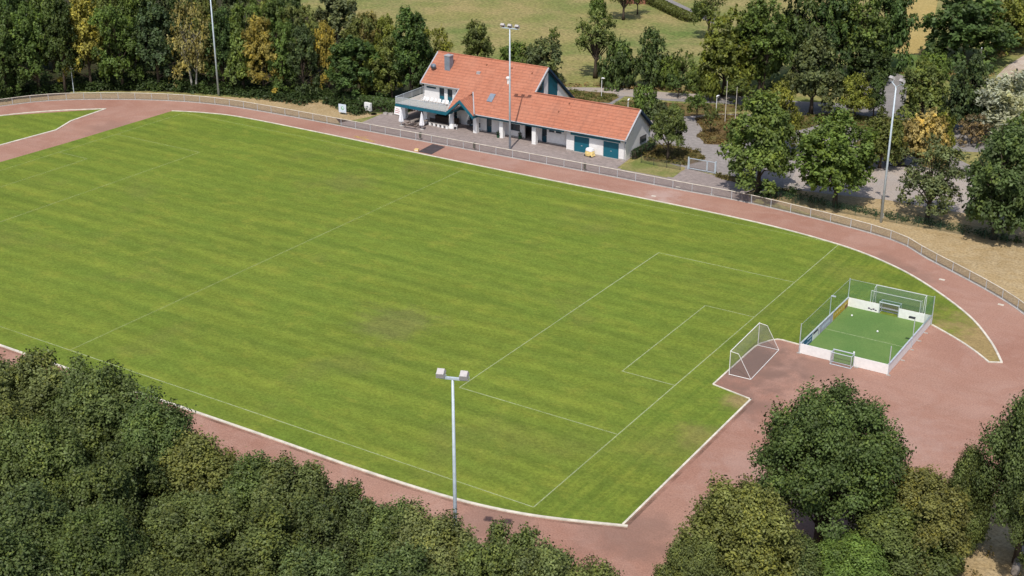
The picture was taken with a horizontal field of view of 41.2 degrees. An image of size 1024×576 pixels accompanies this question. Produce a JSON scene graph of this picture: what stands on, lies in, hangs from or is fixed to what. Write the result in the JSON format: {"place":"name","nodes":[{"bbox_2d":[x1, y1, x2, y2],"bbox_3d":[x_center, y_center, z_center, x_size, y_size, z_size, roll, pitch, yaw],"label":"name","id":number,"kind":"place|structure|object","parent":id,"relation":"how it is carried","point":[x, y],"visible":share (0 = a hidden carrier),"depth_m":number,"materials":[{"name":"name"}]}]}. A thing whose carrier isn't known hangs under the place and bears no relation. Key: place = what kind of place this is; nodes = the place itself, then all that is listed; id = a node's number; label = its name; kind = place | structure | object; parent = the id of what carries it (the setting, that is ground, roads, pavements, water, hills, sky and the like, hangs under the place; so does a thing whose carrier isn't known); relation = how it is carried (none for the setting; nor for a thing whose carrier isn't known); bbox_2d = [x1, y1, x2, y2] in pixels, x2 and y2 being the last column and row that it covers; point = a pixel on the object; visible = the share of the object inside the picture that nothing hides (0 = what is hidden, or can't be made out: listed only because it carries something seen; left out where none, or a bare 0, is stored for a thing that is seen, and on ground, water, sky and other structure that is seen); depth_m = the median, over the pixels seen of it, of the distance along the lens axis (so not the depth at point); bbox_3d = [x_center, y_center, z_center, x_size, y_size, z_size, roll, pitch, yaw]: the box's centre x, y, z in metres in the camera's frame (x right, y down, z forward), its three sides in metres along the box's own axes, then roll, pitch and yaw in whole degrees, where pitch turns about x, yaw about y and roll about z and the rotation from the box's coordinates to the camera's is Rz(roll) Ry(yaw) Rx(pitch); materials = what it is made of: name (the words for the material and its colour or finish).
{"place":"outdoors","nodes":[
{"label":"outdoors","id":0,"kind":"place"},
{"bbox_2d":[0,109,100,143],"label":"track infield grass","id":1,"kind":"structure","parent":0,"point":[15,127],"depth_m":205.77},
{"bbox_2d":[0,94,379,123],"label":"dry grass bank","id":2,"kind":"structure","parent":0,"point":[320,109],"depth_m":216.42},
{"bbox_2d":[0,0,421,112],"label":"woodland floor","id":3,"kind":"structure","parent":0,"point":[401,90],"depth_m":229.42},
{"bbox_2d":[0,5,29,93],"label":"woodland tree","id":4,"kind":"object","parent":3,"relation":"on","point":[8,60],"visible":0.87,"depth_m":216.79,"materials":[{"name":"green plant"}]},
{"bbox_2d":[5,0,49,92],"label":"woodland tree","id":5,"kind":"object","parent":3,"relation":"on","point":[36,41],"visible":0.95,"depth_m":217.31,"materials":[{"name":"green plant"}]},
{"bbox_2d":[41,0,86,91],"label":"woodland tree","id":6,"kind":"object","parent":3,"relation":"on","point":[59,31],"visible":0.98,"depth_m":218.45,"materials":[{"name":"green plant"}]},
{"bbox_2d":[56,0,106,85],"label":"woodland tree","id":7,"kind":"object","parent":3,"relation":"on","point":[84,29],"visible":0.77,"depth_m":220.54,"materials":[{"name":"yellow plant"}]},
{"bbox_2d":[87,0,147,86],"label":"woodland tree","id":8,"kind":"object","parent":3,"relation":"on","point":[122,39],"visible":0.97,"depth_m":221.06,"materials":[{"name":"green plant"}]},
{"bbox_2d":[131,1,188,88],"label":"woodland tree","id":9,"kind":"object","parent":3,"relation":"on","point":[153,39],"visible":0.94,"depth_m":220.69,"materials":[{"name":"green plant"}]},
{"bbox_2d":[0,77,336,101],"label":"wood edge undergrowth","id":10,"kind":"object","parent":3,"relation":"on","point":[319,95],"visible":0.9,"depth_m":222.46,"materials":[{"name":"green plant"}]},
{"bbox_2d":[167,0,218,86],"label":"woodland tree","id":11,"kind":"object","parent":3,"relation":"on","point":[187,49],"visible":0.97,"depth_m":219.53,"materials":[{"name":"green plant"}]},
{"bbox_2d":[0,67,393,115],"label":"dark undergrowth","id":12,"kind":"object","parent":3,"relation":"on","point":[353,108],"visible":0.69,"depth_m":222.74,"materials":[{"name":"green plant"}]},
{"bbox_2d":[199,4,233,86],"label":"woodland tree","id":13,"kind":"object","parent":3,"relation":"on","point":[222,42],"visible":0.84,"depth_m":220.25,"materials":[{"name":"green plant"}]},
{"bbox_2d":[220,25,266,88],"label":"woodland tree","id":14,"kind":"object","parent":3,"relation":"on","point":[236,58],"visible":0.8,"depth_m":219.47,"materials":[{"name":"green plant"}]},
{"bbox_2d":[240,12,283,92],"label":"woodland tree","id":15,"kind":"object","parent":3,"relation":"on","point":[261,45],"visible":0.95,"depth_m":217.83,"materials":[{"name":"yellow plant"}]},
{"bbox_2d":[264,17,300,92],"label":"woodland tree","id":16,"kind":"object","parent":3,"relation":"on","point":[283,52],"visible":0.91,"depth_m":218.24,"materials":[{"name":"green plant"}]},
{"bbox_2d":[286,23,321,94],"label":"woodland tree","id":17,"kind":"object","parent":3,"relation":"on","point":[306,43],"visible":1,"depth_m":217.00,"materials":[{"name":"green plant"}]},
{"bbox_2d":[304,19,338,91],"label":"woodland tree","id":18,"kind":"object","parent":3,"relation":"on","point":[326,38],"visible":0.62,"depth_m":218.27,"materials":[{"name":"yellow plant"}]},
{"bbox_2d":[313,0,362,72],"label":"woodland tree","id":19,"kind":"object","parent":3,"relation":"on","point":[338,10],"visible":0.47,"depth_m":230.93,"materials":[{"name":"green plant"}]},
{"bbox_2d":[324,34,392,96],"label":"woodland tree","id":20,"kind":"object","parent":3,"relation":"on","point":[347,52],"visible":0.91,"depth_m":212.75,"materials":[{"name":"green plant"}]},
{"bbox_2d":[370,31,407,97],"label":"woodland tree","id":21,"kind":"object","parent":3,"relation":"on","point":[386,44],"visible":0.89,"depth_m":213.41,"materials":[{"name":"green plant"}]},
{"bbox_2d":[390,5,432,96],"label":"woodland tree","id":22,"kind":"object","parent":3,"relation":"on","point":[414,39],"visible":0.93,"depth_m":211.94,"materials":[{"name":"green plant"}]},
{"bbox_2d":[0,100,1023,575],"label":"running track","id":23,"kind":"structure","parent":0,"point":[942,394],"depth_m":125.60,"materials":[{"name":"rubber"}]},
{"bbox_2d":[0,99,1023,314],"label":"fence footing","id":24,"kind":"object","parent":23,"relation":"on","point":[977,284],"visible":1,"depth_m":180.90,"materials":[{"name":"concrete"}]},
{"bbox_2d":[0,92,1023,308],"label":"track fence","id":25,"kind":"object","parent":24,"relation":"on","point":[567,160],"visible":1,"depth_m":184.14,"materials":[{"name":"metal"}]},
{"bbox_2d":[651,530,733,575],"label":"tree","id":26,"kind":"object","parent":23,"relation":"on","point":[688,559],"visible":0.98,"depth_m":91.62,"materials":[{"name":"green plant"}]},
{"bbox_2d":[674,470,807,575],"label":"tree","id":27,"kind":"object","parent":23,"relation":"on","point":[748,527],"visible":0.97,"depth_m":91.17,"materials":[{"name":"green plant"}]},
{"bbox_2d":[780,530,824,575],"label":"tree","id":28,"kind":"object","parent":23,"relation":"on","point":[808,562],"visible":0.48,"depth_m":92.52,"materials":[{"name":"green plant"}]},
{"bbox_2d":[747,373,916,549],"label":"tree","id":29,"kind":"object","parent":23,"relation":"on","point":[822,453],"visible":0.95,"depth_m":94.94,"materials":[{"name":"green plant"}]},
{"bbox_2d":[797,278,934,375],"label":"soccer cage","id":30,"kind":"object","parent":23,"relation":"on","point":[840,334],"visible":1,"depth_m":135.04,"materials":[{"name":"white"}]},
{"bbox_2d":[1,0,1023,503],"bbox_3d":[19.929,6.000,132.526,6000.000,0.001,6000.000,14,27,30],"label":"ground","id":31,"kind":"structure","parent":0,"point":[535,20],"depth_m":268.21,"materials":[{"name":"green plant"}]},
{"bbox_2d":[462,18,495,57],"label":"tree","id":32,"kind":"object","parent":31,"relation":"on","point":[482,46],"visible":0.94,"depth_m":238.49,"materials":[{"name":"green plant"}]},
{"bbox_2d":[0,111,999,523],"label":"football pitch","id":33,"kind":"object","parent":31,"relation":"on","point":[336,297],"visible":0.96,"depth_m":144.08,"materials":[{"name":"green plant"}]},
{"bbox_2d":[0,108,1002,527],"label":"kerb","id":34,"kind":"structure","parent":33,"relation":"on","point":[502,508],"depth_m":124.69,"materials":[{"name":"stone"}]},
{"bbox_2d":[520,35,563,81],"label":"tree","id":35,"kind":"object","parent":31,"relation":"on","point":[538,54],"visible":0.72,"depth_m":223.46,"materials":[{"name":"green plant"}]},
{"bbox_2d":[574,8,616,78],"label":"tree","id":36,"kind":"object","parent":31,"relation":"on","point":[595,39],"visible":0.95,"depth_m":228.45,"materials":[{"name":"green plant"}]},
{"bbox_2d":[595,34,637,90],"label":"tree","id":37,"kind":"object","parent":31,"relation":"on","point":[618,67],"visible":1,"depth_m":223.04,"materials":[{"name":"green plant"}]},
{"bbox_2d":[630,26,669,87],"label":"tree","id":38,"kind":"object","parent":31,"relation":"on","point":[647,60],"visible":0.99,"depth_m":222.42,"materials":[{"name":"green plant"}]},
{"bbox_2d":[728,0,780,88],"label":"tree","id":39,"kind":"object","parent":31,"relation":"on","point":[759,62],"visible":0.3,"depth_m":218.97,"materials":[{"name":"green plant"}]},
{"bbox_2d":[567,86,942,164],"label":"green ground cover","id":40,"kind":"object","parent":31,"relation":"on","point":[573,91],"visible":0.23,"depth_m":212.17,"materials":[{"name":"green plant"}]},
{"bbox_2d":[736,0,792,94],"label":"tree","id":41,"kind":"object","parent":31,"relation":"on","point":[778,35],"visible":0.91,"depth_m":215.83,"materials":[{"name":"green plant"}]},
{"bbox_2d":[764,0,820,77],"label":"tree","id":42,"kind":"object","parent":31,"relation":"on","point":[796,26],"visible":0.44,"depth_m":223.76,"materials":[{"name":"green plant"}]},
{"bbox_2d":[600,96,996,151],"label":"access lane","id":43,"kind":"structure","parent":31,"relation":"on","point":[803,106],"depth_m":212.02,"materials":[{"name":"asphalt"}]},
{"bbox_2d":[768,76,803,148],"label":"tree","id":44,"kind":"object","parent":43,"relation":"on","point":[785,92],"visible":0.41,"depth_m":187.93,"materials":[{"name":"green plant"}]},
{"bbox_2d":[896,55,949,120],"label":"tree","id":45,"kind":"object","parent":43,"relation":"on","point":[927,93],"visible":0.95,"depth_m":204.70,"materials":[{"name":"green plant"}]},
{"bbox_2d":[940,48,994,131],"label":"tree","id":46,"kind":"object","parent":43,"relation":"on","point":[961,103],"visible":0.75,"depth_m":197.64,"materials":[{"name":"green plant"}]},
{"bbox_2d":[650,114,969,213],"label":"forecourt","id":47,"kind":"structure","parent":31,"relation":"on","point":[692,140],"depth_m":190.01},
{"bbox_2d":[643,145,704,164],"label":"planting bed","id":48,"kind":"object","parent":47,"relation":"on","point":[676,158],"visible":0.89,"depth_m":189.95,"materials":[{"name":"plant"}]},
{"bbox_2d":[647,102,687,159],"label":"tree","id":49,"kind":"object","parent":48,"relation":"on","point":[671,129],"visible":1,"depth_m":186.42,"materials":[{"name":"green plant"}]},
{"bbox_2d":[797,0,862,79],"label":"tree","id":50,"kind":"object","parent":31,"relation":"on","point":[825,8],"visible":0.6,"depth_m":223.27,"materials":[{"name":"green plant"}]},
{"bbox_2d":[800,113,904,129],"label":"planting bed","id":51,"kind":"object","parent":31,"relation":"on","point":[863,118],"visible":0.09,"depth_m":207.78,"materials":[{"name":"soil"}]},
{"bbox_2d":[783,26,846,114],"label":"tree","id":52,"kind":"object","parent":51,"relation":"on","point":[807,76],"visible":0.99,"depth_m":205.94,"materials":[{"name":"green plant"}]},
{"bbox_2d":[835,72,875,118],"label":"tree","id":53,"kind":"object","parent":51,"relation":"on","point":[856,100],"visible":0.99,"depth_m":205.20,"materials":[{"name":"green plant"}]},
{"bbox_2d":[815,525,892,575],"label":"tree","id":54,"kind":"object","parent":31,"relation":"on","point":[851,554],"visible":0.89,"depth_m":91.82,"materials":[{"name":"green plant"}]},
{"bbox_2d":[822,0,895,76],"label":"tree","id":55,"kind":"object","parent":31,"relation":"on","point":[867,20],"visible":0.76,"depth_m":224.13,"materials":[{"name":"green plant"}]},
{"bbox_2d":[854,68,905,116],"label":"asphalt turning","id":56,"kind":"structure","parent":31,"relation":"on","point":[889,90],"depth_m":220.32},
{"bbox_2d":[847,24,893,85],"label":"tree","id":57,"kind":"object","parent":56,"relation":"on","point":[868,62],"visible":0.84,"depth_m":225.08,"materials":[{"name":"green plant"}]},
{"bbox_2d":[746,188,1023,309],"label":"dry grass verge","id":58,"kind":"structure","parent":31,"relation":"on","point":[999,262],"depth_m":160.94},
{"bbox_2d":[715,87,797,194],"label":"tree","id":59,"kind":"object","parent":58,"relation":"on","point":[768,133],"visible":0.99,"depth_m":171.02,"materials":[{"name":"green plant"}]},
{"bbox_2d":[791,99,881,207],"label":"tree","id":60,"kind":"object","parent":58,"relation":"on","point":[836,162],"visible":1,"depth_m":166.46,"materials":[{"name":"green plant"}]},
{"bbox_2d":[780,187,1023,243],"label":"fence line undergrowth","id":61,"kind":"object","parent":58,"relation":"on","point":[853,208],"visible":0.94,"depth_m":165.96,"materials":[{"name":"green plant"}]},
{"bbox_2d":[895,132,970,220],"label":"tree","id":62,"kind":"object","parent":58,"relation":"on","point":[932,187],"visible":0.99,"depth_m":162.91,"materials":[{"name":"green plant"}]},
{"bbox_2d":[961,116,1023,239],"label":"tree","id":63,"kind":"object","parent":58,"relation":"on","point":[993,196],"visible":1,"depth_m":155.90,"materials":[{"name":"green plant"}]},
{"bbox_2d":[787,160,1003,219],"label":"car park","id":64,"kind":"structure","parent":31,"relation":"on","point":[871,189],"depth_m":177.94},
{"bbox_2d":[859,106,908,168],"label":"tree","id":65,"kind":"object","parent":64,"relation":"on","point":[881,143],"visible":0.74,"depth_m":182.69,"materials":[{"name":"green plant"}]},
{"bbox_2d":[833,491,968,575],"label":"tree","id":66,"kind":"object","parent":31,"relation":"on","point":[879,525],"visible":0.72,"depth_m":93.88,"materials":[{"name":"green plant"}]},
{"bbox_2d":[854,131,947,168],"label":"planting bed","id":67,"kind":"object","parent":31,"relation":"on","point":[917,157],"depth_m":189.95,"materials":[{"name":"soil"}]},
{"bbox_2d":[899,106,952,163],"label":"shrub","id":68,"kind":"object","parent":67,"relation":"on","point":[916,143],"visible":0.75,"depth_m":186.96,"materials":[{"name":"yellow plant"}]},
{"bbox_2d":[918,0,1022,70],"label":"tree","id":69,"kind":"object","parent":31,"relation":"on","point":[970,24],"visible":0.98,"depth_m":236.30,"materials":[{"name":"green plant"}]},
{"bbox_2d":[960,64,1023,139],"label":"tree","id":70,"kind":"object","parent":31,"relation":"on","point":[999,96],"visible":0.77,"depth_m":195.12,"materials":[{"name":"white plant"}]},
{"bbox_2d":[989,0,1023,54],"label":"tree","id":71,"kind":"object","parent":31,"relation":"on","point":[1014,14],"visible":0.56,"depth_m":244.96,"materials":[{"name":"green plant"}]},
{"bbox_2d":[337,110,754,202],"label":"patio","id":72,"kind":"structure","parent":0,"point":[462,132],"depth_m":193.07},
{"bbox_2d":[395,51,651,160],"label":"clubhouse","id":73,"kind":"structure","parent":72,"relation":"on","point":[547,106],"depth_m":198.59,"materials":[{"name":"tile"}]},
{"bbox_2d":[566,87,749,99],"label":"gravel path","id":74,"kind":"structure","parent":0,"point":[630,92],"depth_m":222.08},
{"bbox_2d":[697,3,757,96],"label":"tree","id":75,"kind":"object","parent":74,"relation":"on","point":[722,53],"visible":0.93,"depth_m":215.06,"materials":[{"name":"green plant"}]},
{"bbox_2d":[879,53,919,75],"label":"lush meadow","id":76,"kind":"structure","parent":0,"point":[895,59],"depth_m":241.94,"materials":[{"name":"green plant"}]},
{"bbox_2d":[865,0,918,70],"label":"tree","id":77,"kind":"object","parent":76,"relation":"on","point":[898,37],"visible":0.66,"depth_m":232.75,"materials":[{"name":"green plant"}]},
{"bbox_2d":[894,0,937,54],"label":"hay field","id":78,"kind":"structure","parent":0,"point":[920,8],"depth_m":267.33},
{"bbox_2d":[950,503,1023,575],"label":"earth bank","id":79,"kind":"structure","parent":0,"point":[999,563],"depth_m":99.94,"materials":[{"name":"brown soil"}]},
{"bbox_2d":[884,462,975,575],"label":"tree","id":80,"kind":"object","parent":79,"relation":"on","point":[932,492],"visible":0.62,"depth_m":94.32,"materials":[{"name":"green plant"}]},
{"bbox_2d":[946,438,996,554],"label":"tree","id":81,"kind":"object","parent":79,"relation":"on","point":[978,527],"visible":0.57,"depth_m":97.72,"materials":[{"name":"green plant"}]},
{"bbox_2d":[969,389,1023,563],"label":"tree","id":82,"kind":"object","parent":79,"relation":"on","point":[1005,445],"visible":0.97,"depth_m":95.04,"materials":[{"name":"green plant"}]},
{"bbox_2d":[1003,477,1023,568],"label":"tree","id":83,"kind":"object","parent":79,"relation":"on","point":[1017,534],"visible":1,"depth_m":93.53,"materials":[{"name":"green plant"}]},
{"label":"near woodland floor","id":84,"kind":"structure","parent":0,"visible":0},
{"bbox_2d":[0,344,71,433],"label":"woodland tree","id":85,"kind":"object","parent":84,"relation":"on","point":[34,375],"visible":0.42,"depth_m":105.44,"materials":[{"name":"green plant"}]},
{"bbox_2d":[0,471,77,567],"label":"woodland tree","id":86,"kind":"object","parent":84,"relation":"on","point":[25,508],"visible":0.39,"depth_m":87.72,"materials":[{"name":"green plant"}]},
{"bbox_2d":[0,520,78,575],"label":"woodland tree","id":87,"kind":"object","parent":84,"relation":"on","point":[18,557],"visible":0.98,"depth_m":83.76,"materials":[{"name":"green plant"}]},
{"bbox_2d":[0,413,100,499],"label":"woodland tree","id":88,"kind":"object","parent":84,"relation":"on","point":[40,451],"visible":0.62,"depth_m":95.01,"materials":[{"name":"green plant"}]},
{"bbox_2d":[40,349,143,461],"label":"woodland tree","id":89,"kind":"object","parent":84,"relation":"on","point":[92,406],"visible":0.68,"depth_m":101.32,"materials":[{"name":"green plant"}]},
{"bbox_2d":[33,498,155,575],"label":"woodland tree","id":90,"kind":"object","parent":84,"relation":"on","point":[95,543],"visible":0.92,"depth_m":86.18,"materials":[{"name":"green plant"}]},
{"bbox_2d":[59,438,173,541],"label":"woodland tree","id":91,"kind":"object","parent":84,"relation":"on","point":[110,478],"visible":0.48,"depth_m":92.21,"materials":[{"name":"green plant"}]},
{"bbox_2d":[114,547,201,575],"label":"woodland tree","id":92,"kind":"object","parent":84,"relation":"on","point":[147,566],"visible":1,"depth_m":85.22,"materials":[{"name":"green plant"}]},
{"bbox_2d":[116,379,202,509],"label":"woodland tree","id":93,"kind":"object","parent":84,"relation":"on","point":[156,423],"visible":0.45,"depth_m":98.29,"materials":[{"name":"green plant"}]},
{"bbox_2d":[139,486,237,574],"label":"woodland tree","id":94,"kind":"object","parent":84,"relation":"on","point":[171,523],"visible":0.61,"depth_m":90.02,"materials":[{"name":"green plant"}]},
{"bbox_2d":[141,425,242,514],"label":"woodland tree","id":95,"kind":"object","parent":84,"relation":"on","point":[193,458],"visible":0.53,"depth_m":96.81,"materials":[{"name":"green plant"}]},
{"bbox_2d":[188,490,308,575],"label":"woodland tree","id":96,"kind":"object","parent":84,"relation":"on","point":[262,540],"visible":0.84,"depth_m":87.88,"materials":[{"name":"green plant"}]},
{"bbox_2d":[212,446,297,518],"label":"woodland tree","id":97,"kind":"object","parent":84,"relation":"on","point":[245,477],"visible":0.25,"depth_m":94.18,"materials":[{"name":"green plant"}]},
{"bbox_2d":[243,450,333,541],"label":"woodland tree","id":98,"kind":"object","parent":84,"relation":"on","point":[308,479],"visible":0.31,"depth_m":93.34,"materials":[{"name":"green plant"}]},
{"bbox_2d":[273,538,352,575],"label":"woodland tree","id":99,"kind":"object","parent":84,"relation":"on","point":[299,561],"visible":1,"depth_m":84.42,"materials":[{"name":"green plant"}]},
{"bbox_2d":[284,476,383,575],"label":"woodland tree","id":100,"kind":"object","parent":84,"relation":"on","point":[329,521],"visible":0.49,"depth_m":90.03,"materials":[{"name":"green plant"}]},
{"bbox_2d":[341,495,415,575],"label":"woodland tree","id":101,"kind":"object","parent":84,"relation":"on","point":[377,534],"visible":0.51,"depth_m":89.23,"materials":[{"name":"green plant"}]},
{"bbox_2d":[349,538,443,575],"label":"woodland tree","id":102,"kind":"object","parent":84,"relation":"on","point":[397,562],"visible":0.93,"depth_m":83.76,"materials":[{"name":"green plant"}]},
{"bbox_2d":[384,495,479,575],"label":"woodland tree","id":103,"kind":"object","parent":84,"relation":"on","point":[443,536],"visible":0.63,"depth_m":86.55,"materials":[{"name":"green plant"}]},
{"bbox_2d":[450,516,542,575],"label":"woodland tree","id":104,"kind":"object","parent":84,"relation":"on","point":[475,559],"visible":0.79,"depth_m":83.94,"materials":[{"name":"green plant"}]},
{"bbox_2d":[505,534,578,575],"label":"woodland tree","id":105,"kind":"object","parent":84,"relation":"on","point":[545,560],"visible":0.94,"depth_m":82.42,"materials":[{"name":"green plant"}]},
{"bbox_2d":[562,554,623,575],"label":"woodland tree","id":106,"kind":"object","parent":84,"relation":"on","point":[595,570],"visible":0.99,"depth_m":80.26,"materials":[{"name":"green plant"}]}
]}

